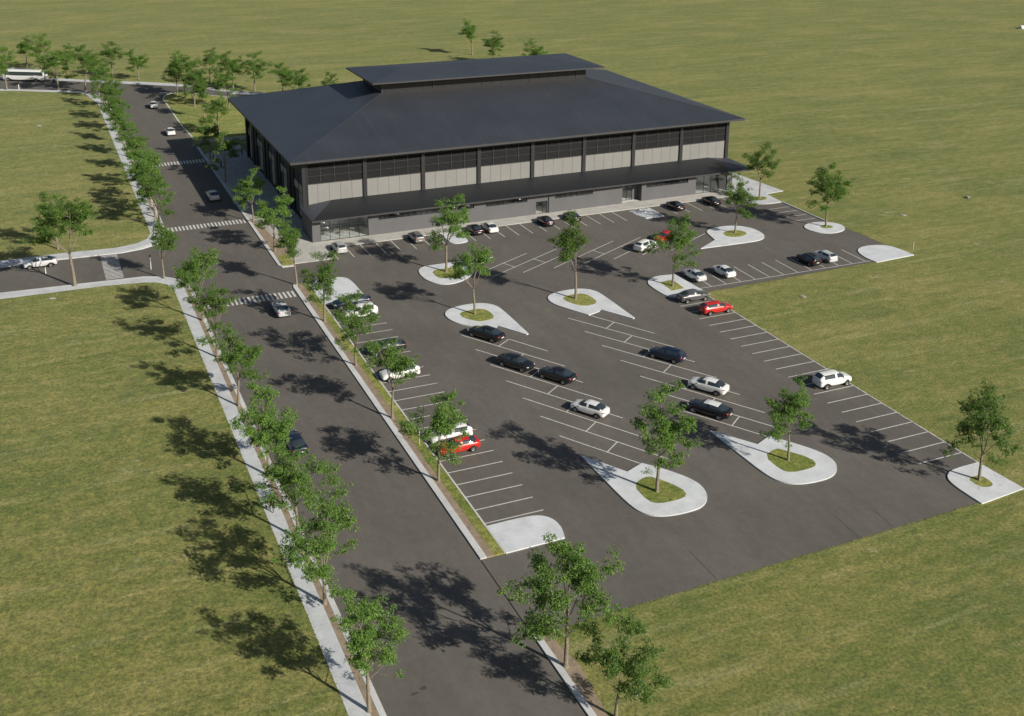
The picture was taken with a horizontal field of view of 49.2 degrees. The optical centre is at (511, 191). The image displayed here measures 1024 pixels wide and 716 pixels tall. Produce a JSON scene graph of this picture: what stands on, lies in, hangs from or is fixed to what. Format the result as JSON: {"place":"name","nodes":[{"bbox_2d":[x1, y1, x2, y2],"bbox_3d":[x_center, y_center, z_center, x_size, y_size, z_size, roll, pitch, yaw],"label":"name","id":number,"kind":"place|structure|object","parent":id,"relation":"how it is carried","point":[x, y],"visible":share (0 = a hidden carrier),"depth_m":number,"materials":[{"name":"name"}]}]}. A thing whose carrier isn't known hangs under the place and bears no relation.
{"place":"outdoors","nodes":[
{"label":"outdoors","id":0,"kind":"place"},
{"bbox_2d":[0,91,347,715],"bbox_3d":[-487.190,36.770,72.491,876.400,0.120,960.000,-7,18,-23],"label":"lawn","id":1,"kind":"structure","parent":0,"point":[67,147],"depth_m":108.04,"materials":[{"name":"green plant"}]},
{"bbox_2d":[29,190,70,248],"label":"street tree","id":2,"kind":"object","parent":1,"relation":"on","point":[43,207],"visible":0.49,"depth_m":175.12,"materials":[{"name":"green plant"}]},
{"bbox_2d":[0,76,370,715],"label":"sidewalk","id":3,"kind":"structure","parent":0,"point":[345,681],"depth_m":120.89,"materials":[{"name":"concrete"}]},
{"bbox_2d":[0,46,17,89],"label":"street tree","id":4,"kind":"object","parent":3,"relation":"on","point":[3,68],"visible":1,"depth_m":296.78,"materials":[{"name":"green plant"}]},
{"bbox_2d":[19,195,98,285],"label":"street tree","id":5,"kind":"object","parent":3,"relation":"on","point":[76,215],"visible":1,"depth_m":159.34,"materials":[{"name":"green plant"}]},
{"bbox_2d":[88,66,118,107],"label":"street tree","id":6,"kind":"object","parent":3,"relation":"on","point":[100,78],"visible":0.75,"depth_m":276.19,"materials":[{"name":"green plant"}]},
{"bbox_2d":[98,80,126,120],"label":"street tree","id":7,"kind":"object","parent":3,"relation":"on","point":[110,91],"visible":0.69,"depth_m":262.19,"materials":[{"name":"green plant"}]},
{"bbox_2d":[98,90,133,131],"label":"street tree","id":8,"kind":"object","parent":3,"relation":"on","point":[115,98],"visible":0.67,"depth_m":251.56,"materials":[{"name":"green plant"}]},
{"bbox_2d":[106,111,139,151],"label":"street tree","id":9,"kind":"object","parent":3,"relation":"on","point":[119,128],"visible":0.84,"depth_m":231.01,"materials":[{"name":"green plant"}]},
{"bbox_2d":[119,139,158,186],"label":"street tree","id":10,"kind":"object","parent":3,"relation":"on","point":[132,154],"visible":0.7,"depth_m":207.94,"materials":[{"name":"green plant"}]},
{"bbox_2d":[121,150,164,206],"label":"street tree","id":11,"kind":"object","parent":3,"relation":"on","point":[154,160],"visible":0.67,"depth_m":196.98,"materials":[{"name":"green plant"}]},
{"bbox_2d":[128,159,175,217],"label":"street tree","id":12,"kind":"object","parent":3,"relation":"on","point":[150,173],"visible":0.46,"depth_m":192.14,"materials":[{"name":"green plant"}]},
{"bbox_2d":[134,174,175,225],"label":"street tree","id":13,"kind":"object","parent":3,"relation":"on","point":[145,193],"visible":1,"depth_m":186.06,"materials":[{"name":"green plant"}]},
{"bbox_2d":[150,218,179,278],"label":"street tree","id":14,"kind":"object","parent":3,"relation":"on","point":[165,242],"visible":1,"depth_m":163.36,"materials":[{"name":"green plant"}]},
{"bbox_2d":[330,587,410,712],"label":"street tree","id":15,"kind":"object","parent":3,"relation":"on","point":[362,643],"visible":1,"depth_m":80.37,"materials":[{"name":"green plant"}]},
{"bbox_2d":[0,79,587,715],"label":"road","id":16,"kind":"structure","parent":0,"point":[414,557],"depth_m":113.30,"materials":[{"name":"asphalt"}]},
{"bbox_2d":[2,68,47,81],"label":"bus","id":17,"kind":"object","parent":16,"relation":"on","point":[35,75],"visible":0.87,"depth_m":310.45,"materials":[{"name":"white paint"}]},
{"bbox_2d":[23,255,56,269],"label":"car","id":18,"kind":"object","parent":16,"relation":"on","point":[43,260],"visible":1,"depth_m":169.98,"materials":[{"name":"silver paint"}]},
{"bbox_2d":[33,49,77,89],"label":"street tree","id":19,"kind":"object","parent":16,"relation":"on","point":[51,60],"visible":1,"depth_m":296.06,"materials":[{"name":"green plant"}]},
{"bbox_2d":[62,43,103,91],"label":"street tree","id":20,"kind":"object","parent":16,"relation":"on","point":[80,57],"visible":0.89,"depth_m":294.75,"materials":[{"name":"green plant"}]},
{"bbox_2d":[101,159,295,307],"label":"crosswalk stripes","id":21,"kind":"object","parent":16,"relation":"on","point":[240,301],"visible":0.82,"depth_m":171.51,"materials":[{"name":"paint"}]},
{"bbox_2d":[271,300,290,317],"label":"car","id":22,"kind":"object","parent":16,"relation":"on","point":[281,308],"visible":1,"depth_m":152.52,"materials":[{"name":"silver paint"}]},
{"bbox_2d":[266,61,296,90],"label":"street tree","id":23,"kind":"object","parent":16,"relation":"on","point":[284,73],"visible":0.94,"depth_m":286.30,"materials":[{"name":"green plant"}]},
{"bbox_2d":[280,68,310,88],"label":"street tree","id":24,"kind":"object","parent":16,"relation":"on","point":[299,81],"visible":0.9,"depth_m":281.39,"materials":[{"name":"green plant"}]},
{"bbox_2d":[282,430,308,455],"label":"car","id":25,"kind":"object","parent":16,"relation":"on","point":[297,440],"visible":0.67,"depth_m":117.32,"materials":[{"name":"blue paint"}]},
{"bbox_2d":[0,89,824,715],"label":"kerb","id":26,"kind":"structure","parent":16,"relation":"on","point":[560,669],"depth_m":122.00,"materials":[{"name":"concrete"}]},
{"bbox_2d":[272,215,302,284],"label":"street tree","id":27,"kind":"object","parent":26,"relation":"on","point":[289,240],"visible":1,"depth_m":161.14,"materials":[{"name":"green plant"}]},
{"bbox_2d":[419,257,491,284],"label":"traffic island","id":28,"kind":"structure","parent":0,"point":[432,273],"depth_m":168.98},
{"bbox_2d":[425,193,470,271],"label":"street tree","id":29,"kind":"object","parent":28,"relation":"on","point":[449,215],"visible":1,"depth_m":167.51,"materials":[{"name":"green plant"}]},
{"bbox_2d":[205,144,731,263],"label":"pavement","id":30,"kind":"structure","parent":0,"point":[240,166],"depth_m":200.12,"materials":[{"name":"concrete"}]},
{"bbox_2d":[192,117,222,158],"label":"street tree","id":31,"kind":"object","parent":30,"relation":"on","point":[201,130],"visible":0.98,"depth_m":229.71,"materials":[{"name":"green plant"}]},
{"bbox_2d":[205,131,242,182],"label":"street tree","id":32,"kind":"object","parent":30,"relation":"on","point":[226,145],"visible":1,"depth_m":214.08,"materials":[{"name":"green plant"}]},
{"bbox_2d":[0,0,1023,715],"bbox_3d":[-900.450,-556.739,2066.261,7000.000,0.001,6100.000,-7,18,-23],"label":"ground","id":33,"kind":"structure","parent":0,"point":[912,110],"depth_m":199.09,"materials":[{"name":"green plant"}]},
{"bbox_2d":[19,32,53,67],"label":"street tree","id":34,"kind":"object","parent":33,"relation":"on","point":[28,49],"visible":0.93,"depth_m":325.03,"materials":[{"name":"green plant"}]},
{"bbox_2d":[94,41,125,77],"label":"street tree","id":35,"kind":"object","parent":33,"relation":"on","point":[111,53],"visible":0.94,"depth_m":314.77,"materials":[{"name":"green plant"}]},
{"bbox_2d":[123,48,149,79],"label":"street tree","id":36,"kind":"object","parent":33,"relation":"on","point":[136,61],"visible":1,"depth_m":312.59,"materials":[{"name":"green plant"}]},
{"bbox_2d":[191,46,223,83],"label":"street tree","id":37,"kind":"object","parent":33,"relation":"on","point":[209,59],"visible":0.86,"depth_m":306.99,"materials":[{"name":"green plant"}]},
{"bbox_2d":[215,50,247,89],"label":"street tree","id":38,"kind":"object","parent":33,"relation":"on","point":[231,66],"visible":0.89,"depth_m":298.68,"materials":[{"name":"green plant"}]},
{"bbox_2d":[242,50,267,90],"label":"street tree","id":39,"kind":"object","parent":33,"relation":"on","point":[253,64],"visible":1,"depth_m":298.52,"materials":[{"name":"green plant"}]},
{"bbox_2d":[164,93,503,555],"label":"verge grass","id":40,"kind":"structure","parent":33,"relation":"on","point":[187,113],"depth_m":173.51,"materials":[{"name":"plant"}]},
{"bbox_2d":[161,50,190,93],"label":"street tree","id":41,"kind":"object","parent":40,"relation":"on","point":[168,71],"visible":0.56,"depth_m":293.68,"materials":[{"name":"green plant"}]},
{"bbox_2d":[164,54,196,97],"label":"street tree","id":42,"kind":"object","parent":40,"relation":"on","point":[173,69],"visible":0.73,"depth_m":288.39,"materials":[{"name":"green plant"}]},
{"bbox_2d":[177,61,209,106],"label":"street tree","id":43,"kind":"object","parent":40,"relation":"on","point":[196,71],"visible":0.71,"depth_m":279.29,"materials":[{"name":"green plant"}]},
{"bbox_2d":[186,72,210,116],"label":"street tree","id":44,"kind":"object","parent":40,"relation":"on","point":[201,87],"visible":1,"depth_m":265.45,"materials":[{"name":"green plant"}]},
{"bbox_2d":[200,90,230,134],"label":"street tree","id":45,"kind":"object","parent":40,"relation":"on","point":[217,107],"visible":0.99,"depth_m":250.35,"materials":[{"name":"green plant"}]},
{"bbox_2d":[211,70,239,108],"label":"street tree","id":46,"kind":"object","parent":40,"relation":"on","point":[223,79],"visible":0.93,"depth_m":276.63,"materials":[{"name":"green plant"}]},
{"bbox_2d":[105,103,607,715],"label":"soil verge","id":47,"kind":"structure","parent":33,"relation":"on","point":[577,675],"depth_m":106.85,"materials":[{"name":"soil"}]},
{"bbox_2d":[120,127,149,159],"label":"street tree","id":48,"kind":"object","parent":47,"relation":"on","point":[134,137],"visible":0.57,"depth_m":219.55,"materials":[{"name":"green plant"}]},
{"bbox_2d":[165,246,220,320],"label":"street tree","id":49,"kind":"object","parent":47,"relation":"on","point":[193,271],"visible":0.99,"depth_m":147.82,"materials":[{"name":"green plant"}]},
{"bbox_2d":[182,279,238,357],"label":"street tree","id":50,"kind":"object","parent":47,"relation":"on","point":[212,300],"visible":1,"depth_m":137.81,"materials":[{"name":"green plant"}]},
{"bbox_2d":[212,321,269,406],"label":"street tree","id":51,"kind":"object","parent":47,"relation":"on","point":[238,348],"visible":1,"depth_m":125.75,"materials":[{"name":"green plant"}]},
{"bbox_2d":[232,166,265,221],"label":"street tree","id":52,"kind":"object","parent":47,"relation":"on","point":[248,184],"visible":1,"depth_m":190.10,"materials":[{"name":"green plant"}]},
{"bbox_2d":[225,380,298,474],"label":"street tree","id":53,"kind":"object","parent":47,"relation":"on","point":[256,435],"visible":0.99,"depth_m":111.36,"materials":[{"name":"green plant"}]},
{"bbox_2d":[253,185,293,251],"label":"street tree","id":54,"kind":"object","parent":47,"relation":"on","point":[270,218],"visible":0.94,"depth_m":175.56,"materials":[{"name":"green plant"}]},
{"bbox_2d":[253,440,343,531],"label":"street tree","id":55,"kind":"object","parent":47,"relation":"on","point":[287,467],"visible":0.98,"depth_m":100.55,"materials":[{"name":"green plant"}]},
{"bbox_2d":[271,480,359,604],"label":"street tree","id":56,"kind":"object","parent":47,"relation":"on","point":[324,545],"visible":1,"depth_m":90.93,"materials":[{"name":"green plant"}]},
{"bbox_2d":[298,250,339,321],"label":"street tree","id":57,"kind":"object","parent":47,"relation":"on","point":[324,273],"visible":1,"depth_m":148.62,"materials":[{"name":"green plant"}]},
{"bbox_2d":[331,289,381,367],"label":"street tree","id":58,"kind":"object","parent":47,"relation":"on","point":[353,323],"visible":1,"depth_m":135.81,"materials":[{"name":"green plant"}]},
{"bbox_2d":[364,337,419,418],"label":"street tree","id":59,"kind":"object","parent":47,"relation":"on","point":[398,364],"visible":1,"depth_m":122.83,"materials":[{"name":"green plant"}]},
{"bbox_2d":[395,388,470,481],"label":"street tree","id":60,"kind":"object","parent":47,"relation":"on","point":[441,415],"visible":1,"depth_m":109.99,"materials":[{"name":"green plant"}]},
{"bbox_2d":[496,532,627,668],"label":"street tree","id":61,"kind":"object","parent":47,"relation":"on","point":[572,562],"visible":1,"depth_m":83.26,"materials":[{"name":"green plant"}]},
{"bbox_2d":[228,53,753,242],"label":"sports hall","id":62,"kind":"structure","parent":33,"relation":"on","point":[382,149],"depth_m":205.01,"materials":[{"name":"paint"}]},
{"bbox_2d":[293,169,302,216],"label":"side window","id":63,"kind":"structure","parent":62,"relation":"in","point":[297,178],"depth_m":194.65,"materials":[{"name":"black glass"}]},
{"bbox_2d":[378,204,473,219],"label":"strip window","id":64,"kind":"structure","parent":62,"relation":"in","point":[469,206],"depth_m":188.68,"materials":[{"name":"black glass"}]},
{"bbox_2d":[481,30,503,57],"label":"street tree","id":65,"kind":"object","parent":33,"relation":"on","point":[489,43],"visible":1,"depth_m":342.26,"materials":[{"name":"green plant"}]},
{"bbox_2d":[0,249,1023,715],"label":"grass tufts","id":66,"kind":"object","parent":33,"relation":"on","point":[312,637],"visible":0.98,"depth_m":98.10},
{"bbox_2d":[123,167,978,712],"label":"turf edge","id":67,"kind":"object","parent":33,"relation":"on","point":[595,617],"visible":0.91,"depth_m":106.68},
{"bbox_2d":[574,611,674,715],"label":"street tree","id":68,"kind":"object","parent":33,"relation":"on","point":[617,667],"visible":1,"depth_m":79.29,"materials":[{"name":"green plant"}]},
{"bbox_2d":[279,197,1020,635],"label":"parking lot","id":69,"kind":"structure","parent":33,"relation":"on","point":[747,517],"depth_m":129.84,"materials":[{"name":"asphalt"}]},
{"bbox_2d":[312,277,362,304],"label":"traffic island","id":70,"kind":"structure","parent":69,"relation":"on","point":[343,285],"depth_m":162.44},
{"bbox_2d":[331,294,371,309],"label":"parked car","id":71,"kind":"object","parent":69,"relation":"on","point":[362,298],"visible":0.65,"depth_m":155.98,"materials":[{"name":"blue paint"}]},
{"bbox_2d":[379,362,419,381],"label":"parked car","id":72,"kind":"object","parent":69,"relation":"on","point":[383,374],"visible":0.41,"depth_m":134.35,"materials":[{"name":"white paint"}]},
{"bbox_2d":[428,422,472,443],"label":"parked car","id":73,"kind":"object","parent":69,"relation":"on","point":[466,425],"visible":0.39,"depth_m":120.14,"materials":[{"name":"white paint"}]},
{"bbox_2d":[436,435,480,455],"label":"parked car","id":74,"kind":"object","parent":69,"relation":"on","point":[470,442],"visible":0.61,"depth_m":118.04,"materials":[{"name":"red paint"}]},
{"bbox_2d":[467,325,505,342],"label":"parked car","id":75,"kind":"object","parent":69,"relation":"on","point":[493,334],"visible":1,"depth_m":145.63,"materials":[{"name":"black paint"}]},
{"bbox_2d":[445,303,528,334],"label":"traffic island","id":76,"kind":"structure","parent":69,"relation":"on","point":[492,315],"depth_m":152.96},
{"bbox_2d":[442,242,495,314],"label":"street tree","id":77,"kind":"object","parent":76,"relation":"on","point":[482,257],"visible":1,"depth_m":151.53,"materials":[{"name":"green plant"}]},
{"bbox_2d":[496,352,534,372],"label":"parked car","id":78,"kind":"object","parent":69,"relation":"on","point":[518,361],"visible":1,"depth_m":137.43,"materials":[{"name":"black paint"}]},
{"bbox_2d":[487,515,564,553],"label":"traffic island","id":79,"kind":"structure","parent":69,"relation":"on","point":[517,534],"depth_m":104.16,"materials":[{"name":"concrete"}]},
{"bbox_2d":[537,366,576,384],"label":"parked car","id":80,"kind":"object","parent":69,"relation":"on","point":[562,374],"visible":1,"depth_m":134.08,"materials":[{"name":"black paint"}]},
{"bbox_2d":[570,399,609,418],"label":"parked car","id":81,"kind":"object","parent":69,"relation":"on","point":[597,409],"visible":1,"depth_m":126.03,"materials":[{"name":"white paint"}]},
{"bbox_2d":[548,289,634,318],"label":"traffic island","id":82,"kind":"structure","parent":69,"relation":"on","point":[588,302],"depth_m":158.35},
{"bbox_2d":[546,208,590,298],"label":"street tree","id":83,"kind":"object","parent":82,"relation":"on","point":[567,238],"visible":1,"depth_m":157.31,"materials":[{"name":"green plant"}]},
{"bbox_2d":[629,208,663,218],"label":"plastic sheet","id":84,"kind":"object","parent":69,"relation":"on","point":[646,213],"visible":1,"depth_m":198.86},
{"bbox_2d":[330,198,977,523],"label":"parking lines","id":85,"kind":"object","parent":69,"relation":"on","point":[648,368],"visible":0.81,"depth_m":134.80,"materials":[{"name":"paint"}]},
{"bbox_2d":[648,346,686,363],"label":"parked car","id":86,"kind":"object","parent":69,"relation":"on","point":[674,354],"visible":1,"depth_m":139.86,"materials":[{"name":"blue paint"}]},
{"bbox_2d":[648,274,701,297],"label":"traffic island","id":87,"kind":"structure","parent":69,"relation":"on","point":[661,284],"depth_m":165.10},
{"bbox_2d":[642,213,700,285],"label":"street tree","id":88,"kind":"object","parent":87,"relation":"on","point":[679,243],"visible":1,"depth_m":162.40,"materials":[{"name":"green plant"}]},
{"bbox_2d":[676,289,709,303],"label":"parked car","id":89,"kind":"object","parent":69,"relation":"on","point":[687,295],"visible":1,"depth_m":158.95,"materials":[{"name":"grey paint"}]},
{"bbox_2d":[682,268,706,281],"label":"parked car","id":90,"kind":"object","parent":69,"relation":"on","point":[695,274],"visible":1,"depth_m":166.83,"materials":[{"name":"silver paint"}]},
{"bbox_2d":[688,376,729,395],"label":"parked car","id":91,"kind":"object","parent":69,"relation":"on","point":[712,384],"visible":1,"depth_m":131.63,"materials":[{"name":"white paint"}]},
{"bbox_2d":[687,399,733,420],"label":"parked car","id":92,"kind":"object","parent":69,"relation":"on","point":[720,411],"visible":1,"depth_m":126.05,"materials":[{"name":"black paint"}]},
{"bbox_2d":[698,300,732,315],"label":"parked car","id":93,"kind":"object","parent":69,"relation":"on","point":[711,307],"visible":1,"depth_m":154.72,"materials":[{"name":"red paint"}]},
{"bbox_2d":[711,265,735,277],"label":"parked car","id":94,"kind":"object","parent":69,"relation":"on","point":[724,271],"visible":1,"depth_m":168.55,"materials":[{"name":"white paint"}]},
{"bbox_2d":[701,226,763,248],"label":"traffic island","id":95,"kind":"structure","parent":69,"relation":"on","point":[723,235],"depth_m":187.35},
{"bbox_2d":[721,171,757,232],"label":"street tree","id":96,"kind":"object","parent":95,"relation":"on","point":[740,195],"visible":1,"depth_m":186.35,"materials":[{"name":"green plant"}]},
{"bbox_2d":[709,430,836,484],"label":"traffic island","id":97,"kind":"structure","parent":69,"relation":"on","point":[803,465],"depth_m":117.03,"materials":[{"name":"concrete"}]},
{"bbox_2d":[759,373,814,460],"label":"street tree","id":98,"kind":"object","parent":97,"relation":"on","point":[790,410],"visible":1,"depth_m":114.80,"materials":[{"name":"green plant"}]},
{"bbox_2d":[796,252,821,266],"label":"parked car","id":99,"kind":"object","parent":69,"relation":"on","point":[810,258],"visible":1,"depth_m":173.68,"materials":[{"name":"black paint"}]},
{"bbox_2d":[804,222,844,233],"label":"traffic island","id":100,"kind":"structure","parent":69,"relation":"on","point":[819,227],"depth_m":191.91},
{"bbox_2d":[806,162,855,226],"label":"street tree","id":101,"kind":"object","parent":100,"relation":"on","point":[826,186],"visible":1,"depth_m":189.81,"materials":[{"name":"green plant"}]},
{"bbox_2d":[812,368,851,389],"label":"parked car","id":102,"kind":"object","parent":69,"relation":"on","point":[825,379],"visible":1,"depth_m":133.27,"materials":[{"name":"white paint"}]},
{"bbox_2d":[858,245,913,262],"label":"traffic island","id":103,"kind":"structure","parent":69,"relation":"on","point":[877,253],"depth_m":179.49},
{"bbox_2d":[947,462,1023,503],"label":"traffic island","id":104,"kind":"structure","parent":69,"relation":"on","point":[985,489],"depth_m":112.93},
{"bbox_2d":[939,376,1022,484],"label":"street tree","id":105,"kind":"object","parent":104,"relation":"on","point":[978,418],"visible":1,"depth_m":111.66,"materials":[{"name":"green plant"}]},
{"bbox_2d":[581,455,706,516],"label":"traffic island","id":106,"kind":"structure","parent":0,"point":[677,494],"depth_m":111.35,"materials":[{"name":"concrete"}]},
{"bbox_2d":[630,378,704,492],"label":"street tree","id":107,"kind":"object","parent":106,"relation":"on","point":[668,434],"visible":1,"depth_m":108.02,"materials":[{"name":"green plant"}]},
{"bbox_2d":[713,173,782,203],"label":"plaza","id":108,"kind":"structure","parent":0,"point":[766,190],"depth_m":213.93,"materials":[{"name":"concrete"}]},
{"bbox_2d":[741,141,781,198],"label":"street tree","id":109,"kind":"object","parent":108,"relation":"on","point":[754,159],"visible":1,"depth_m":205.60,"materials":[{"name":"green plant"}]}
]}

